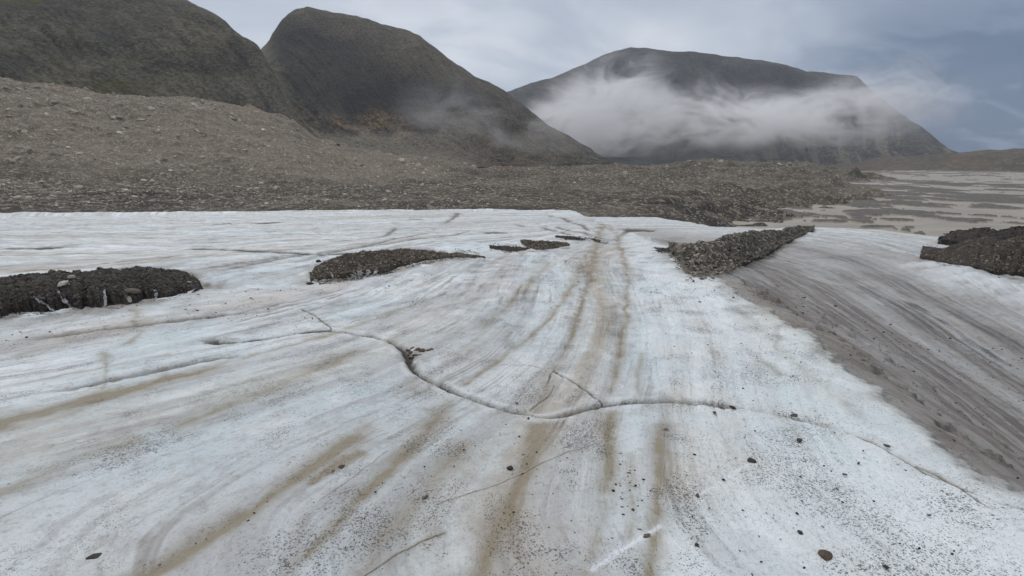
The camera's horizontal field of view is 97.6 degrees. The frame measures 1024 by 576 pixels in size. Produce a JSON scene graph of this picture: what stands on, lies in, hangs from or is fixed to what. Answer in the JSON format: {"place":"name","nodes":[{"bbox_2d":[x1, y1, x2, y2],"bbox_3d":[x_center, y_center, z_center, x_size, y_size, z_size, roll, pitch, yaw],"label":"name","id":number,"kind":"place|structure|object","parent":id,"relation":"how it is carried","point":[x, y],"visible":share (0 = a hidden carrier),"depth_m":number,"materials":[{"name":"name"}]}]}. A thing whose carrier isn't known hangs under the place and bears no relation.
{"place":"outdoors","nodes":[
{"label":"outdoors","id":0,"kind":"place"},
{"bbox_2d":[0,0,318,138],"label":"hill","id":1,"kind":"structure","parent":0,"point":[165,48],"depth_m":298.51,"materials":[{"name":"stone"}]},
{"bbox_2d":[261,6,613,167],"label":"hill","id":2,"kind":"structure","parent":0,"point":[355,81],"depth_m":414.92,"materials":[{"name":"grey stone"}]},
{"bbox_2d":[0,77,896,226],"bbox_3d":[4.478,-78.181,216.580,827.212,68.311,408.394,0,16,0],"label":"moraine ground","id":3,"kind":"structure","parent":0,"point":[727,208],"depth_m":150.64,"materials":[{"name":"gravel"}]},
{"bbox_2d":[13,145,22,148],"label":"boulder","id":4,"kind":"object","parent":3,"relation":"on","point":[17,147],"visible":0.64,"depth_m":135.41,"materials":[{"name":"stone"}]},
{"bbox_2d":[14,156,23,159],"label":"boulder","id":5,"kind":"object","parent":3,"relation":"on","point":[18,157],"visible":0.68,"depth_m":128.07,"materials":[{"name":"stone"}]},
{"bbox_2d":[22,147,31,151],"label":"boulder","id":6,"kind":"object","parent":3,"relation":"on","point":[28,149],"visible":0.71,"depth_m":132.76,"materials":[{"name":"stone"}]},
{"bbox_2d":[30,85,41,88],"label":"boulder","id":7,"kind":"object","parent":3,"relation":"on","point":[36,87],"visible":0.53,"depth_m":197.31,"materials":[{"name":"stone"}]},
{"bbox_2d":[49,100,58,104],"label":"boulder","id":8,"kind":"object","parent":3,"relation":"on","point":[53,102],"visible":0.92,"depth_m":179.38,"materials":[{"name":"stone"}]},
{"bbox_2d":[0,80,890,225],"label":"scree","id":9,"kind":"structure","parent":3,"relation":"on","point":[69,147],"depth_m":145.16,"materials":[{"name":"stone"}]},
{"bbox_2d":[0,209,1023,575],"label":"ice ground","id":10,"kind":"structure","parent":0,"point":[170,437],"depth_m":3.79,"materials":[{"name":"white ice"}]},
{"bbox_2d":[85,553,101,559],"bbox_3d":[-2.002,1.298,2.155,0.081,0.031,0.068,3,17,-13],"label":"stone","id":11,"kind":"object","parent":10,"relation":"on","point":[95,556],"visible":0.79,"depth_m":2.15,"materials":[{"name":"grey stone"}]},
{"bbox_2d":[0,265,202,319],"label":"debris mound","id":12,"kind":"object","parent":10,"relation":"on","point":[41,293],"visible":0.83,"depth_m":7.05,"materials":[{"name":"grey gravel"}]},
{"bbox_2d":[57,280,67,286],"bbox_3d":[-7.003,-0.065,6.991,0.146,0.078,0.126,-32,37,-30],"label":"stone","id":13,"kind":"object","parent":12,"relation":"on","point":[62,283],"visible":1,"depth_m":6.96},
{"bbox_2d":[124,288,140,293],"bbox_3d":[-6.067,0.045,7.163,0.214,0.075,0.102,3,26,-38],"label":"stone","id":14,"kind":"object","parent":12,"relation":"on","point":[131,290],"visible":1,"depth_m":7.14,"materials":[{"name":"grey stone"}]},
{"bbox_2d":[309,247,484,283],"bbox_3d":[-3.295,-0.888,13.165,5.872,0.816,4.517,-12,20,-35],"label":"debris mound","id":15,"kind":"object","parent":10,"relation":"on","point":[360,265],"visible":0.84,"depth_m":11.69,"materials":[{"name":"gravel"}]},
{"bbox_2d":[489,243,531,251],"bbox_3d":[0.083,-1.376,16.011,1.836,0.423,2.686,0,16,0],"label":"debris mound","id":16,"kind":"object","parent":10,"relation":"on","point":[510,249],"visible":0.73,"depth_m":15.40,"materials":[{"name":"grey gravel"}]},
{"bbox_2d":[2,273,1023,574],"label":"small rocks","id":17,"kind":"object","parent":10,"relation":"on","point":[680,387],"visible":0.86,"depth_m":5.02,"materials":[{"name":"grey stone"}]},
{"bbox_2d":[520,239,569,249],"bbox_3d":[1.243,-1.548,16.235,1.984,0.691,4.630,0,16,0],"label":"debris mound","id":18,"kind":"object","parent":10,"relation":"on","point":[540,245],"visible":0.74,"depth_m":15.35,"materials":[{"name":"brown gravel"}]},
{"bbox_2d":[555,235,607,243],"bbox_3d":[2.889,-1.938,18.517,2.101,0.489,3.761,0,16,0],"label":"debris mound","id":19,"kind":"object","parent":10,"relation":"on","point":[567,237],"visible":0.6,"depth_m":18.02,"materials":[{"name":"gravel"}]},
{"bbox_2d":[652,247,670,252],"bbox_3d":[4.964,-1.157,14.554,0.954,0.402,1.889,5,17,18],"label":"debris mound","id":20,"kind":"object","parent":10,"relation":"on","point":[663,250],"visible":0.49,"depth_m":14.16,"materials":[{"name":"gravel"}]},
{"bbox_2d":[668,225,814,301],"bbox_3d":[12.475,-2.653,22.775,3.512,3.060,36.004,12,20,35],"label":"debris mound","id":21,"kind":"object","parent":10,"relation":"on","point":[712,257],"visible":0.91,"depth_m":13.86,"materials":[{"name":"grey gravel"}]},
{"bbox_2d":[747,457,756,462],"bbox_3d":[1.571,1.127,2.932,0.057,0.019,0.030,10,19,30],"label":"stone","id":22,"kind":"object","parent":10,"relation":"on","point":[751,460],"visible":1,"depth_m":2.93,"materials":[{"name":"grey stone"}]},
{"bbox_2d":[818,549,831,560],"bbox_3d":[1.524,1.289,2.173,0.067,0.037,0.058,-4,17,-14],"label":"stone","id":23,"kind":"object","parent":10,"relation":"on","point":[825,555],"visible":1,"depth_m":2.16,"materials":[{"name":"brown stone"}]},
{"bbox_2d":[919,235,1023,277],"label":"debris mound","id":24,"kind":"object","parent":10,"relation":"on","point":[992,255],"visible":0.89,"depth_m":15.31,"materials":[{"name":"grey gravel"}]},
{"bbox_2d":[937,226,1023,245],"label":"debris mound","id":25,"kind":"object","parent":10,"relation":"on","point":[953,237],"visible":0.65,"depth_m":24.00,"materials":[{"name":"gravel"}]},
{"bbox_2d":[188,0,1023,152],"label":"sky","id":26,"kind":"structure","parent":0,"point":[953,68],"materials":[{"name":"grey"}]},
{"bbox_2d":[507,47,957,165],"bbox_3d":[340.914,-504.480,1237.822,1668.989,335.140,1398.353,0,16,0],"label":"hill","id":27,"kind":"structure","parent":0,"point":[638,106],"depth_m":1027.53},
{"bbox_2d":[732,170,1023,235],"bbox_3d":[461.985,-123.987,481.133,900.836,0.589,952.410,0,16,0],"label":"river","id":28,"kind":"structure","parent":0,"point":[933,202],"depth_m":133.15,"materials":[{"name":"grey liquid"}]},
{"bbox_2d":[834,148,1023,171],"bbox_3d":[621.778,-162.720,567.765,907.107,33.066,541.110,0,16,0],"label":"hill","id":29,"kind":"structure","parent":0,"point":[1011,160],"depth_m":582.12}
]}

